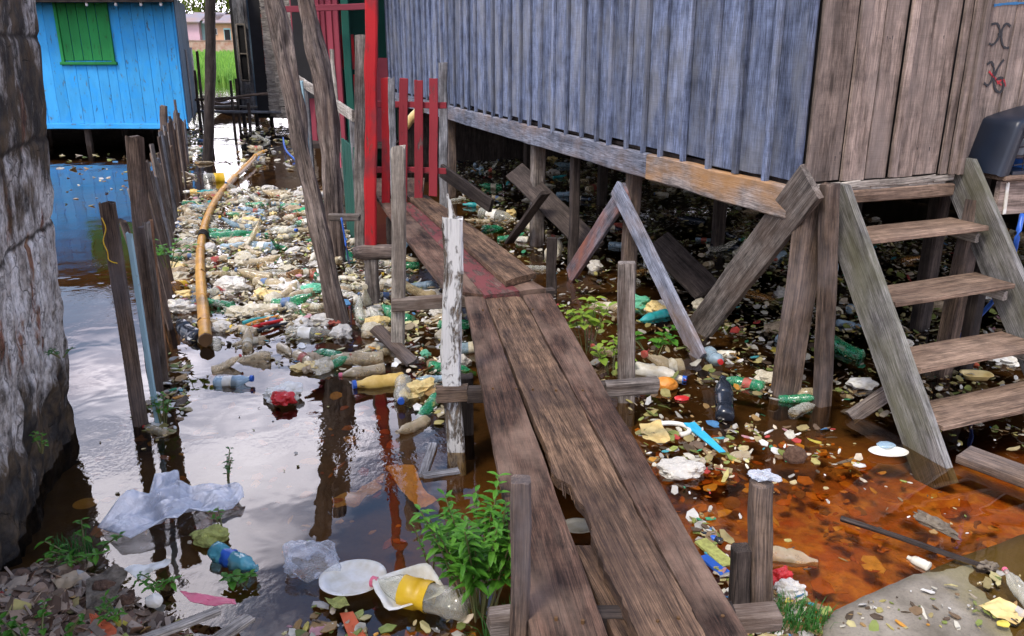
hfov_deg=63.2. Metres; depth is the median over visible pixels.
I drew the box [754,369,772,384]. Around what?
plastic bag
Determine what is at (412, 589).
plastic bottle
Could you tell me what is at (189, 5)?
tree
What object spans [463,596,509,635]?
grass tuft
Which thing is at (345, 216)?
wooden beam
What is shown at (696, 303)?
plastic bag
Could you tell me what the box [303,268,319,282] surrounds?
plastic bottle
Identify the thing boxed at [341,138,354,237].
wooden post
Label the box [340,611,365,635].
card scrap
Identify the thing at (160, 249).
climbing leaves
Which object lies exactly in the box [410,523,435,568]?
seedling
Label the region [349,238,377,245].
plastic bottle
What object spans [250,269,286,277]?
plastic bottle
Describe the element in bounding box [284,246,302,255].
plastic bag
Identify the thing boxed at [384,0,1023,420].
plank house
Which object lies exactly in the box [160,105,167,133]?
wooden post
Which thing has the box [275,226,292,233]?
plastic bag
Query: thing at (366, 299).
plastic bottle
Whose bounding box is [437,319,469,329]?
plastic bottle
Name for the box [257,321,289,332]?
plastic tube
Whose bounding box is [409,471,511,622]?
leafy plant
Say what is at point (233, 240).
foam block
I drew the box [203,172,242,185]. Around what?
plastic bottle
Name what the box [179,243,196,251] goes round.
plastic bottle
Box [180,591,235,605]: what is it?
card scrap
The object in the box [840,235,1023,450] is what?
floating litter
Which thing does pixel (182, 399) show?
floating litter
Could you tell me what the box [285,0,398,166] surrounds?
red shack
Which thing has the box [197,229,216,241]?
binding
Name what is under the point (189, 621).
wooden batten
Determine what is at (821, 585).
sunken leaves
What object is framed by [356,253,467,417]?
floating litter
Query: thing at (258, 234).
plastic bottle
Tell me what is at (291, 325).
plastic bottle
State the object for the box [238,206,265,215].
plastic bottle
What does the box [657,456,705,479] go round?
plastic bag
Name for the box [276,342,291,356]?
plastic bottle
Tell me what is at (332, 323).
plastic bag
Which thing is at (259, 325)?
plastic tube
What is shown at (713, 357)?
plastic bottle
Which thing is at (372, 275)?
wooden post
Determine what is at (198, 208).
plastic bottle
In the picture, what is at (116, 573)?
bark piece
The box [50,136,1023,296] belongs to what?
ground
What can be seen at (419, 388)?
plastic bag
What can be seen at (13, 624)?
leafy plant
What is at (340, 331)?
plastic bag
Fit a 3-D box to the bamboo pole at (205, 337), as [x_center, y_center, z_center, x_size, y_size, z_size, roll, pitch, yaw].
[-3.482,-1.397,10.283,0.531,0.171,10.042,-4,19,-13]
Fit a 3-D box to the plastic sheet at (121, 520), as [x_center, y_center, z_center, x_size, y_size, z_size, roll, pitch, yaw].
[-1.530,0.837,3.710,0.536,0.085,0.537,8,20,23]
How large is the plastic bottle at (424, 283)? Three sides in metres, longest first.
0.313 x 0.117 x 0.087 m
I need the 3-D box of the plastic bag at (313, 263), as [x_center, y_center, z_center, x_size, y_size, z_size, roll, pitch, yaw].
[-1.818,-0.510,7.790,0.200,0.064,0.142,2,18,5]
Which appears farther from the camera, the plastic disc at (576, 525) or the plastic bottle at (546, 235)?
the plastic bottle at (546, 235)
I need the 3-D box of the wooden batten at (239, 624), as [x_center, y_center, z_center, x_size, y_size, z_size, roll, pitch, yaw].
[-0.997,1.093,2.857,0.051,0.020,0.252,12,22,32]
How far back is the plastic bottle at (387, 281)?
7.17 m
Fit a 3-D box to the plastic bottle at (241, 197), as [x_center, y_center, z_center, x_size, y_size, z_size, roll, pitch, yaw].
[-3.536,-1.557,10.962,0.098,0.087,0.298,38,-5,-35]
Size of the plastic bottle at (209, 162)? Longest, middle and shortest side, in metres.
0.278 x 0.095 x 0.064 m
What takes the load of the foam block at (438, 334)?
on the water
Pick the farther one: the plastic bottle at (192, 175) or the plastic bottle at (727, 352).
the plastic bottle at (192, 175)
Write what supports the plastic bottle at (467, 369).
on the water
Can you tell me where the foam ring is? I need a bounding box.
[661,421,691,436]
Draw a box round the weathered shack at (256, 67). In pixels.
[229,0,290,123]
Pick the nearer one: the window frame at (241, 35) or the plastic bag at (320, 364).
the plastic bag at (320, 364)
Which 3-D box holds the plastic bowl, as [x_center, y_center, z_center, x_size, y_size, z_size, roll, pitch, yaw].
[2.876,0.359,5.158,0.192,0.038,0.126,0,18,0]
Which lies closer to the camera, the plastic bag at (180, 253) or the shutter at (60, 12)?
the plastic bag at (180, 253)
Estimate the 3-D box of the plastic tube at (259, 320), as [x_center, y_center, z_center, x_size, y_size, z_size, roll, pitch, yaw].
[-1.853,0.018,6.179,0.032,0.036,0.287,12,22,33]
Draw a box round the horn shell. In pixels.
[408,108,423,128]
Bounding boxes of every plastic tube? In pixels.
[242,315,273,324]
[245,315,278,325]
[250,318,282,329]
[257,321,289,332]
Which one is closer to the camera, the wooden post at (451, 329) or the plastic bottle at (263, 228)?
the wooden post at (451, 329)
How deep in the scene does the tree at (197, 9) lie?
119.02 m
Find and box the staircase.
[826,156,1023,487]
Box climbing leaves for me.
[155,238,198,268]
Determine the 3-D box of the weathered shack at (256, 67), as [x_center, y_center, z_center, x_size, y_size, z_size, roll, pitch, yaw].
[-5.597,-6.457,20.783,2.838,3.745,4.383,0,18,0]
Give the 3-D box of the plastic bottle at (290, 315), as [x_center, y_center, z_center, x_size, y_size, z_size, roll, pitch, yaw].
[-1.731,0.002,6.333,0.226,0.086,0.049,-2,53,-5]
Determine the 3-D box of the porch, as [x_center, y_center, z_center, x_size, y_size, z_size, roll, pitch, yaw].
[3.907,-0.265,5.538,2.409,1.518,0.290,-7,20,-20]
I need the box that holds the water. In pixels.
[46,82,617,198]
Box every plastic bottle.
[142,424,170,438]
[169,255,184,260]
[171,279,195,298]
[175,253,195,259]
[175,318,198,346]
[179,202,193,213]
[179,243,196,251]
[181,171,194,178]
[181,206,195,215]
[182,201,202,204]
[182,219,201,224]
[182,229,198,234]
[184,211,203,219]
[187,263,216,270]
[188,271,221,281]
[190,188,209,198]
[191,204,205,212]
[192,254,227,268]
[194,298,235,307]
[197,161,213,163]
[197,337,221,349]
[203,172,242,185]
[204,194,230,201]
[207,286,223,297]
[207,541,258,572]
[208,228,231,236]
[208,299,224,308]
[209,230,254,242]
[210,237,233,244]
[210,319,232,327]
[211,354,241,373]
[212,270,245,278]
[213,375,253,388]
[218,215,251,230]
[220,242,243,249]
[221,350,270,374]
[224,212,243,217]
[227,210,254,218]
[227,259,259,268]
[229,325,260,336]
[230,199,246,205]
[232,335,266,346]
[234,219,260,227]
[234,268,273,278]
[238,195,247,203]
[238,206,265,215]
[238,216,259,250]
[242,303,281,314]
[242,326,252,353]
[244,233,268,240]
[244,250,260,263]
[245,202,267,208]
[247,145,262,148]
[247,241,276,252]
[248,249,259,254]
[248,254,281,266]
[249,193,269,205]
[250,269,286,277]
[251,191,264,197]
[252,277,284,287]
[254,226,273,235]
[254,306,286,316]
[256,156,268,160]
[260,207,278,219]
[262,190,283,197]
[271,201,282,206]
[271,239,287,250]
[271,292,311,307]
[272,227,297,235]
[274,272,290,278]
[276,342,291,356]
[277,214,296,222]
[277,232,299,241]
[278,313,298,320]
[280,203,300,208]
[280,281,296,297]
[285,300,299,316]
[285,321,293,341]
[285,326,333,343]
[286,268,316,277]
[286,287,317,299]
[287,227,308,232]
[292,219,306,227]
[292,349,314,362]
[301,302,324,311]
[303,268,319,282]
[306,301,323,311]
[309,252,316,261]
[311,348,341,360]
[329,353,351,369]
[331,351,383,365]
[335,256,341,264]
[338,275,358,281]
[338,363,385,379]
[345,267,360,280]
[345,347,370,361]
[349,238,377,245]
[352,372,405,390]
[353,272,383,305]
[354,292,365,325]
[354,307,365,315]
[360,284,383,292]
[361,326,390,339]
[362,284,371,309]
[369,307,384,326]
[369,574,470,621]
[375,348,390,355]
[379,260,390,267]
[379,278,408,288]
[381,292,390,300]
[382,304,415,324]
[386,269,436,295]
[387,261,418,269]
[393,374,411,404]
[395,415,430,434]
[405,281,434,292]
[406,255,417,263]
[416,392,440,420]
[419,375,441,383]
[424,312,463,325]
[428,361,475,375]
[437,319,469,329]
[461,341,473,354]
[463,202,480,208]
[464,166,483,178]
[465,218,492,223]
[477,207,515,223]
[479,183,501,189]
[481,225,507,233]
[484,159,498,174]
[492,195,506,202]
[497,232,523,242]
[513,236,528,243]
[544,238,562,258]
[545,234,567,242]
[553,175,565,178]
[556,162,569,167]
[556,191,569,196]
[565,178,588,188]
[580,196,590,201]
[580,301,616,313]
[585,183,596,192]
[590,343,616,358]
[608,242,620,249]
[610,225,621,235]
[635,362,686,384]
[637,269,648,273]
[640,309,670,323]
[641,350,685,373]
[654,192,668,196]
[677,215,705,225]
[695,237,710,241]
[700,531,722,544]
[702,261,714,266]
[704,346,723,366]
[706,242,738,251]
[708,238,740,253]
[715,375,734,424]
[717,350,735,359]
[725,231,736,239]
[726,376,765,391]
[732,238,745,255]
[745,290,778,303]
[773,546,817,567]
[774,250,786,260]
[778,394,813,403]
[788,402,814,417]
[800,388,812,397]
[834,335,865,363]
[836,319,862,332]
[846,304,854,319]
[901,256,919,264]
[1001,567,1023,606]
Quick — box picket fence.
[118,99,189,356]
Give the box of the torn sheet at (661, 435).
[640,419,669,442]
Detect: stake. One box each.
[126,232,164,449]
[135,225,164,401]
[142,221,171,402]
[149,219,170,388]
[193,70,198,121]
[195,51,203,126]
[229,80,235,126]
[235,79,240,126]
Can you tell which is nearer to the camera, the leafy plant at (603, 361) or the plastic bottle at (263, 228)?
the leafy plant at (603, 361)
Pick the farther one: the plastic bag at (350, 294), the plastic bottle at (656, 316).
the plastic bag at (350, 294)
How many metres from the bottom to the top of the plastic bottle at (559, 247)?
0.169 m
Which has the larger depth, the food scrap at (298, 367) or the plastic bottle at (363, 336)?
the plastic bottle at (363, 336)
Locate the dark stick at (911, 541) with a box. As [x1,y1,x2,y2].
[840,516,990,569]
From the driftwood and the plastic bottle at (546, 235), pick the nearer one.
the driftwood
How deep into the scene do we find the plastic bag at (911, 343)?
5.70 m
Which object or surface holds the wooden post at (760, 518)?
on the canal bed
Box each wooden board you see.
[98,201,152,451]
[370,325,418,366]
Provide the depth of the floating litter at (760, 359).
5.88 m
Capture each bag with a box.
[168,299,196,313]
[170,261,183,268]
[172,249,192,258]
[173,271,189,279]
[175,290,191,296]
[178,233,192,241]
[205,242,217,253]
[210,290,221,295]
[211,320,232,332]
[212,276,253,293]
[224,305,254,318]
[229,188,241,195]
[234,251,245,254]
[241,217,261,222]
[253,287,268,299]
[255,282,267,289]
[261,185,277,190]
[262,381,302,403]
[267,215,279,219]
[267,278,301,293]
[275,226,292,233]
[278,193,293,199]
[278,264,297,271]
[282,540,340,581]
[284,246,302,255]
[292,190,302,197]
[293,316,312,330]
[300,283,321,292]
[304,360,325,368]
[309,260,316,267]
[310,313,333,325]
[311,356,331,375]
[328,320,340,325]
[328,323,351,339]
[331,473,384,507]
[342,291,356,298]
[346,256,354,263]
[349,281,364,288]
[364,307,383,317]
[364,315,390,325]
[365,341,386,350]
[366,304,383,311]
[399,377,435,399]
[420,349,430,357]
[421,289,441,294]
[428,309,441,317]
[433,354,471,368]
[505,208,516,215]
[516,236,526,242]
[546,169,559,174]
[547,156,557,160]
[587,260,602,270]
[613,222,622,228]
[635,294,649,308]
[644,300,666,311]
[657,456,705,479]
[691,298,702,308]
[748,468,781,481]
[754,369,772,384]
[773,286,784,297]
[773,565,793,584]
[773,577,807,601]
[907,339,913,346]
[993,356,1018,366]
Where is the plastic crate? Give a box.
[968,105,1023,176]
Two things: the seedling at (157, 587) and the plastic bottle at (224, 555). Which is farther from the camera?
the plastic bottle at (224, 555)
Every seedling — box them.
[29,431,48,453]
[44,347,73,358]
[95,589,127,624]
[134,571,181,592]
[208,508,224,526]
[219,569,257,590]
[223,447,234,486]
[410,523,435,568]
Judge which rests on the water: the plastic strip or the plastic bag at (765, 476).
the plastic strip
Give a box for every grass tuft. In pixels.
[49,530,97,558]
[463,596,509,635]
[770,589,838,635]
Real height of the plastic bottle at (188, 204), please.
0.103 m
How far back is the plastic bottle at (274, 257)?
7.80 m
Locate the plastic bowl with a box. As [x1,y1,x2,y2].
[959,369,993,380]
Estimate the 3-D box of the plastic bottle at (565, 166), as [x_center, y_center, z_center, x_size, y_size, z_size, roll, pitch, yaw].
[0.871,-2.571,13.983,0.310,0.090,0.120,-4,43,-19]
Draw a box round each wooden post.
[125,135,152,389]
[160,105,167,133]
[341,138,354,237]
[354,34,364,263]
[364,0,377,244]
[364,260,380,304]
[388,77,395,220]
[390,145,405,373]
[438,62,447,208]
[440,194,466,475]
[509,474,531,635]
[546,237,556,303]
[617,261,635,425]
[728,542,751,604]
[747,477,773,635]
[811,182,839,433]
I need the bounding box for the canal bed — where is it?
[2,244,1023,635]
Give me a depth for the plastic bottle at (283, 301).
6.56 m
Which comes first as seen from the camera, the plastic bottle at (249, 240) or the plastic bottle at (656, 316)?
the plastic bottle at (656, 316)
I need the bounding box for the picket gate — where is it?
[377,77,446,202]
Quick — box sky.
[180,0,229,13]
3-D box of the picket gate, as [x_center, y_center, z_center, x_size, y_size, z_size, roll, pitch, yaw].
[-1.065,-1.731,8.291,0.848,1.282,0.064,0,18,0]
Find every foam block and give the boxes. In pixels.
[145,593,162,607]
[226,237,246,243]
[234,254,255,260]
[264,291,283,303]
[361,321,380,334]
[435,328,462,339]
[845,377,878,389]
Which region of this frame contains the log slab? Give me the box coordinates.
[352,244,391,259]
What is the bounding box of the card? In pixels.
[385,464,436,507]
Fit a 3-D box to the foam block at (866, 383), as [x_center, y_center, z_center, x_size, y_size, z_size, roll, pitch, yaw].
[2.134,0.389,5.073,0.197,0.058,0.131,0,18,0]
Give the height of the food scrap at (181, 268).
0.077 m
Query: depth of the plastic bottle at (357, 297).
6.71 m
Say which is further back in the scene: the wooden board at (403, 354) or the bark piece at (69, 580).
the wooden board at (403, 354)
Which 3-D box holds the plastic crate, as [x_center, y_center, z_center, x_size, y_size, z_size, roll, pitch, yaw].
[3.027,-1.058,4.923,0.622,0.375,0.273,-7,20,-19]
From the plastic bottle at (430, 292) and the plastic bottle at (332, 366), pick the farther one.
the plastic bottle at (430, 292)
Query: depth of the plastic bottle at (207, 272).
7.41 m
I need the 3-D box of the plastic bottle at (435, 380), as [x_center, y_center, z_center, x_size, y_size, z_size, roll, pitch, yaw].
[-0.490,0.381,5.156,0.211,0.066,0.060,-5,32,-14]
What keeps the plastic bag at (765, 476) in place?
on the wooden post at (760, 518)
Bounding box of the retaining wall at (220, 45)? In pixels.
[189,40,233,51]
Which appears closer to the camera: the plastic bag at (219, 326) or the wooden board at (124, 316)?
the wooden board at (124, 316)
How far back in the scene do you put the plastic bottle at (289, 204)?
10.49 m
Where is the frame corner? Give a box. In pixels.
[418,442,460,478]
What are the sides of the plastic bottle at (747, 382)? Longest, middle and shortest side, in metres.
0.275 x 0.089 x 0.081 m
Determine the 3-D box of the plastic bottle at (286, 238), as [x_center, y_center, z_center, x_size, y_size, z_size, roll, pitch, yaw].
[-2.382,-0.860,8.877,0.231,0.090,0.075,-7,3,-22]
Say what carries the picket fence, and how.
in the water
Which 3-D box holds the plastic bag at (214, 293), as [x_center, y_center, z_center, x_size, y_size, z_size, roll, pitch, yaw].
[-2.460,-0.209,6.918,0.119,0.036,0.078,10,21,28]
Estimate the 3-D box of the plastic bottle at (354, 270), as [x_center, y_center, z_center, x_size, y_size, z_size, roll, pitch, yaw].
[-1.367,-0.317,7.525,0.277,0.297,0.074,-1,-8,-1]
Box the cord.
[101,218,117,263]
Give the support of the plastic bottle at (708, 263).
on the water
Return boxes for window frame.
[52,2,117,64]
[235,23,250,80]
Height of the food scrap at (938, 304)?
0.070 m
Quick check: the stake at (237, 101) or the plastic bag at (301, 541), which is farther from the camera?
the stake at (237, 101)
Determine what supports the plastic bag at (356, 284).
on the water
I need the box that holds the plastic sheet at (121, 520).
[97,470,243,537]
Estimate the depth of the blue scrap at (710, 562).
3.33 m
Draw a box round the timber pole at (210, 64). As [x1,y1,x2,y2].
[202,0,215,177]
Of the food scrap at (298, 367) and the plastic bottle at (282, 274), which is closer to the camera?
the food scrap at (298, 367)
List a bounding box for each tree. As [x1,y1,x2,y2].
[178,0,203,12]
[180,0,229,13]
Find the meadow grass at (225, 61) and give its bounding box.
[192,49,236,82]
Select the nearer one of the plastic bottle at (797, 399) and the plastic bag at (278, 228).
the plastic bottle at (797, 399)
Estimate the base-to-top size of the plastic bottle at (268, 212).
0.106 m
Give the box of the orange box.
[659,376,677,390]
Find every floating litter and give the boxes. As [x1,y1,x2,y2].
[56,154,150,205]
[99,370,364,543]
[138,352,193,440]
[170,186,383,341]
[182,124,203,193]
[212,334,443,424]
[235,115,294,174]
[281,601,473,635]
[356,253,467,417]
[457,157,751,420]
[635,417,865,523]
[665,206,881,427]
[689,516,831,635]
[714,443,968,569]
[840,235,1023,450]
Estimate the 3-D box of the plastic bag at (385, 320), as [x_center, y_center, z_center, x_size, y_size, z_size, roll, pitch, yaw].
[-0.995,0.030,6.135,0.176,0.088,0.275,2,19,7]
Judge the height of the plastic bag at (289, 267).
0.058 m
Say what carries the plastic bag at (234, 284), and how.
on the water
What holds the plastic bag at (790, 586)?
on the water
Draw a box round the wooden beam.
[328,213,360,220]
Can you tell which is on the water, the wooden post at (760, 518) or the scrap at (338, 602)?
the scrap at (338, 602)
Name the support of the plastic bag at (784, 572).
on the water
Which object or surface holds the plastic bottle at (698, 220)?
on the water
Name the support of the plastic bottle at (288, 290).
on the water
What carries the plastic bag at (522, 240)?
on the water
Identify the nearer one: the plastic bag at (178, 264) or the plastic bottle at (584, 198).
the plastic bag at (178, 264)
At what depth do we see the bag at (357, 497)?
3.96 m
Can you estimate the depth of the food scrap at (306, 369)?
5.28 m
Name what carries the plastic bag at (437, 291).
on the water
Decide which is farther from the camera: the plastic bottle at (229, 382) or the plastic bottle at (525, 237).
the plastic bottle at (525, 237)
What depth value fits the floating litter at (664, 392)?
8.77 m
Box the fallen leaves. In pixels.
[840,570,1023,630]
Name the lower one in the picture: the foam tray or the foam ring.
the foam tray
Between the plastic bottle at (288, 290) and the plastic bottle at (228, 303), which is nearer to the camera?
the plastic bottle at (228, 303)
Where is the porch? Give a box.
[951,173,1023,394]
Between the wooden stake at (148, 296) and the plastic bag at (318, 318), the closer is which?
the wooden stake at (148, 296)
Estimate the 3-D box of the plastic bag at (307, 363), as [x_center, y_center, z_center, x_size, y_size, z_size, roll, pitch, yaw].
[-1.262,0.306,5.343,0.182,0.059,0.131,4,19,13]
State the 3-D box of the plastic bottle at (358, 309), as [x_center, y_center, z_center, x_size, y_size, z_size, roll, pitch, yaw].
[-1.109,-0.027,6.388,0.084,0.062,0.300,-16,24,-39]
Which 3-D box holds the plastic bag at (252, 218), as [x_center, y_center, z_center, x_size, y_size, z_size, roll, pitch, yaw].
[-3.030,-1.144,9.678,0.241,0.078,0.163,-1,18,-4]
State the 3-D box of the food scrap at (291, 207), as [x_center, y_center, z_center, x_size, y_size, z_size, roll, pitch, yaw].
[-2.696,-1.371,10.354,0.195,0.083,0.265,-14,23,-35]
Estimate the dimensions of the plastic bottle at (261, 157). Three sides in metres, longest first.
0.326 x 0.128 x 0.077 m
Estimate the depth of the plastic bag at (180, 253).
8.10 m
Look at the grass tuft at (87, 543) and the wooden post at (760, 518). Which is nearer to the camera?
the wooden post at (760, 518)
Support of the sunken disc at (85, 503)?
in the water
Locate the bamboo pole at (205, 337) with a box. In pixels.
[192,149,266,346]
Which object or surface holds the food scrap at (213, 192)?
on the water
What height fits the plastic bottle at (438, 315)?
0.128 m
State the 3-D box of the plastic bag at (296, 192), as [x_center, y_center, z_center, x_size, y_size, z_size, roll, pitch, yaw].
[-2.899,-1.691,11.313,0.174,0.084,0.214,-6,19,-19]
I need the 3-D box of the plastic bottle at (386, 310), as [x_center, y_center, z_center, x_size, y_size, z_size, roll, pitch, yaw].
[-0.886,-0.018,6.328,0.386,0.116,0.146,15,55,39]
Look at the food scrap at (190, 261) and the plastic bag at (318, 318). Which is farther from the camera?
the food scrap at (190, 261)
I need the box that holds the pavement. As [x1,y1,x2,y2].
[822,534,1023,635]
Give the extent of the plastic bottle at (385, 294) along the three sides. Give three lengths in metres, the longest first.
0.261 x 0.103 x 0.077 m
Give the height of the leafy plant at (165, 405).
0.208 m
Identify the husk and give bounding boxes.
[92,579,115,590]
[117,593,135,605]
[783,445,807,463]
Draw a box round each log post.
[264,0,352,344]
[297,0,347,275]
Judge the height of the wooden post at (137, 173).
1.690 m
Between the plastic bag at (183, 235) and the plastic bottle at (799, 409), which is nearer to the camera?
the plastic bottle at (799, 409)
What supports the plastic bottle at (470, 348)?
on the water
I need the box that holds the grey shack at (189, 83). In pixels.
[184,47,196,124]
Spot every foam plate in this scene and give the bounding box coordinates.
[319,559,386,595]
[868,445,908,456]
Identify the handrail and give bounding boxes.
[299,76,354,202]
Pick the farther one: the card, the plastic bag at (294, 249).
the plastic bag at (294, 249)
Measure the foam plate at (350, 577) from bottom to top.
0.035 m
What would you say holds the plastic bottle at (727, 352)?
on the water
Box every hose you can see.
[282,137,294,160]
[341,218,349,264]
[960,213,1023,337]
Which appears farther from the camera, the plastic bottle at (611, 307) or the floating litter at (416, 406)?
the plastic bottle at (611, 307)
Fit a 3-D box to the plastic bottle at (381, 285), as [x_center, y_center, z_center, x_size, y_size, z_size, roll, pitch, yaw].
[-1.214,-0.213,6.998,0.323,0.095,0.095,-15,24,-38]
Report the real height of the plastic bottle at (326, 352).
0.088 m
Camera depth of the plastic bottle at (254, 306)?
6.48 m
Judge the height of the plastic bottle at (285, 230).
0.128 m
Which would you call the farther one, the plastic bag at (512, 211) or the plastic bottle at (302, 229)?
the plastic bag at (512, 211)
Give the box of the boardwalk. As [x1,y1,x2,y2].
[376,178,782,635]
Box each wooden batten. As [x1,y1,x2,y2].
[142,606,220,635]
[211,613,254,635]
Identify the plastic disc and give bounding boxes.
[566,518,588,532]
[674,395,689,400]
[876,441,895,447]
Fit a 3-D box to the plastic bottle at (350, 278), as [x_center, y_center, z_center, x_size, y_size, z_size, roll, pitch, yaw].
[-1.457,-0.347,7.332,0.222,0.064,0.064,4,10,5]
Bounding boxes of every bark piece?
[49,570,81,588]
[86,563,127,610]
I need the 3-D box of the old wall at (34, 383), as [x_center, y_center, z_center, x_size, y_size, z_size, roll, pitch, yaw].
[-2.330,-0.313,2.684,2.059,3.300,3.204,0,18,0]
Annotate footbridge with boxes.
[150,92,281,135]
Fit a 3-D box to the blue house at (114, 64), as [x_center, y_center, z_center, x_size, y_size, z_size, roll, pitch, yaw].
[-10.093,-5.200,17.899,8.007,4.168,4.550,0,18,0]
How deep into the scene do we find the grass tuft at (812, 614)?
2.98 m
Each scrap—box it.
[89,613,116,635]
[124,558,170,579]
[172,266,187,272]
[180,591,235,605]
[183,260,194,266]
[204,190,216,193]
[225,198,237,205]
[229,240,252,249]
[285,205,301,211]
[289,362,305,372]
[299,352,322,360]
[302,362,313,373]
[324,596,348,607]
[340,286,350,292]
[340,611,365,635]
[650,181,661,185]
[695,538,729,566]
[701,554,729,574]
[741,209,758,214]
[764,321,779,334]
[933,300,943,310]
[955,446,1023,488]
[979,597,1022,623]
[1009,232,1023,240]
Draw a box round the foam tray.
[372,563,444,610]
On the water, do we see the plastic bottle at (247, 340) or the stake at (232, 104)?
the plastic bottle at (247, 340)
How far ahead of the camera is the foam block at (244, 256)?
7.96 m
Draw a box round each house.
[35,0,196,160]
[186,14,204,40]
[193,12,227,40]
[202,14,232,40]
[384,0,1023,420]
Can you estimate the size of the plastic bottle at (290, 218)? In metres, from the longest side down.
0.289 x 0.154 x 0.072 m
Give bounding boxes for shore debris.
[0,554,262,635]
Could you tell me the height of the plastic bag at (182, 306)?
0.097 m
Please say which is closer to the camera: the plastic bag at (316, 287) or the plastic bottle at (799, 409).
the plastic bottle at (799, 409)
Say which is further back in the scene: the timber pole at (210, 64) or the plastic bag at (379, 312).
the timber pole at (210, 64)
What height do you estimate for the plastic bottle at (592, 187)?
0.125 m
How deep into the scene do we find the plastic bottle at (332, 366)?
5.35 m
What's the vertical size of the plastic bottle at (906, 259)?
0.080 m
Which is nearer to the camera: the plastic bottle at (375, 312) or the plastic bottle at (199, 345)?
the plastic bottle at (199, 345)
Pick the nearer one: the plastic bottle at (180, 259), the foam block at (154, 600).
the foam block at (154, 600)
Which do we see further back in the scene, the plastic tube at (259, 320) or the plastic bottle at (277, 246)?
the plastic bottle at (277, 246)
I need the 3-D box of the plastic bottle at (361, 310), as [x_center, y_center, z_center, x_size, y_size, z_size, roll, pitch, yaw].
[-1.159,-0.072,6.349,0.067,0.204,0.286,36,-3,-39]
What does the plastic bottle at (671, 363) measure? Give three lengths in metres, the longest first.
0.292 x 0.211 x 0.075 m
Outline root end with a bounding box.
[976,559,999,571]
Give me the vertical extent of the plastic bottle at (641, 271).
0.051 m
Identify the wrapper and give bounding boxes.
[270,391,297,405]
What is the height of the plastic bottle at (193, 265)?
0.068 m
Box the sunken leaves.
[90,369,1010,635]
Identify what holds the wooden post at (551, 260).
on the canal bed
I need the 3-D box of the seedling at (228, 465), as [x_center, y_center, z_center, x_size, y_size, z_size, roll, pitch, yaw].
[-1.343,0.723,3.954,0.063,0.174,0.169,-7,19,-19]
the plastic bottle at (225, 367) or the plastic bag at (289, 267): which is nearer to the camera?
the plastic bottle at (225, 367)
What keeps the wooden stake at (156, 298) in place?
on the canal bed
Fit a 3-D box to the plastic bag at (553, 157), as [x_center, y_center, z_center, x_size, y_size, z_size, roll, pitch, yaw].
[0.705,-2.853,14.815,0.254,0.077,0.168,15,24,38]
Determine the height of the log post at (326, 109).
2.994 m
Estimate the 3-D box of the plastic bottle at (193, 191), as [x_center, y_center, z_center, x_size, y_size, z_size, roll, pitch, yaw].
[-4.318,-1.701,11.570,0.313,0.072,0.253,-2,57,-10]
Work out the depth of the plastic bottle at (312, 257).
7.98 m
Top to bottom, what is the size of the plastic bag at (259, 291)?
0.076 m
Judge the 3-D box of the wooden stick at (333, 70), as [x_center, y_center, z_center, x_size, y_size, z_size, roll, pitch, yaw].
[-2.309,-2.483,11.118,0.112,2.118,0.047,0,18,0]
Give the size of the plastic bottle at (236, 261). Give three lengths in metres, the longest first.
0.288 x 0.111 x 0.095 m
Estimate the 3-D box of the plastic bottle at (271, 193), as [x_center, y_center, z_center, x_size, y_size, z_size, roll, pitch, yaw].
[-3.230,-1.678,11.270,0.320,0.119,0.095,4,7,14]
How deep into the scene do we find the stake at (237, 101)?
20.35 m
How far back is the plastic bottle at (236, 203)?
10.65 m
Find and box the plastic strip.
[684,422,725,452]
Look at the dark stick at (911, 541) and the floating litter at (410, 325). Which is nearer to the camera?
the dark stick at (911, 541)
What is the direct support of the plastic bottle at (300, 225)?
on the water
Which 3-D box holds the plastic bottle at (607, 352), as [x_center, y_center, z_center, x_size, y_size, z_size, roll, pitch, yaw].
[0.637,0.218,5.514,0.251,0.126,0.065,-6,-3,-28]
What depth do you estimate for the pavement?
3.10 m
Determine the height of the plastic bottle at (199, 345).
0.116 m
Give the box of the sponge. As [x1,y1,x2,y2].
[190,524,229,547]
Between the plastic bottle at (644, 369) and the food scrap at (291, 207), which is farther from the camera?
the food scrap at (291, 207)
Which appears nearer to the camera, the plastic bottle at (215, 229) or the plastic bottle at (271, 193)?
the plastic bottle at (215, 229)
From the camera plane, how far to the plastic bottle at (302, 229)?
9.10 m
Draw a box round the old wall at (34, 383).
[0,0,81,571]
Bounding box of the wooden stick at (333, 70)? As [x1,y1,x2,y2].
[329,49,344,209]
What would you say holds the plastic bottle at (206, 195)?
on the water
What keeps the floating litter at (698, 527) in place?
on the water
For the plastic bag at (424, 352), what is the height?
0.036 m
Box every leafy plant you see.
[0,598,85,635]
[34,517,125,566]
[149,391,172,423]
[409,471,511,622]
[435,503,490,595]
[558,296,616,353]
[590,335,636,374]
[616,324,678,357]
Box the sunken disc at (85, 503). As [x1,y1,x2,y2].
[72,498,98,508]
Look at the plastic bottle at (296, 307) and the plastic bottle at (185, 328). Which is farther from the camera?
the plastic bottle at (296, 307)
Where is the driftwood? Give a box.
[913,509,959,539]

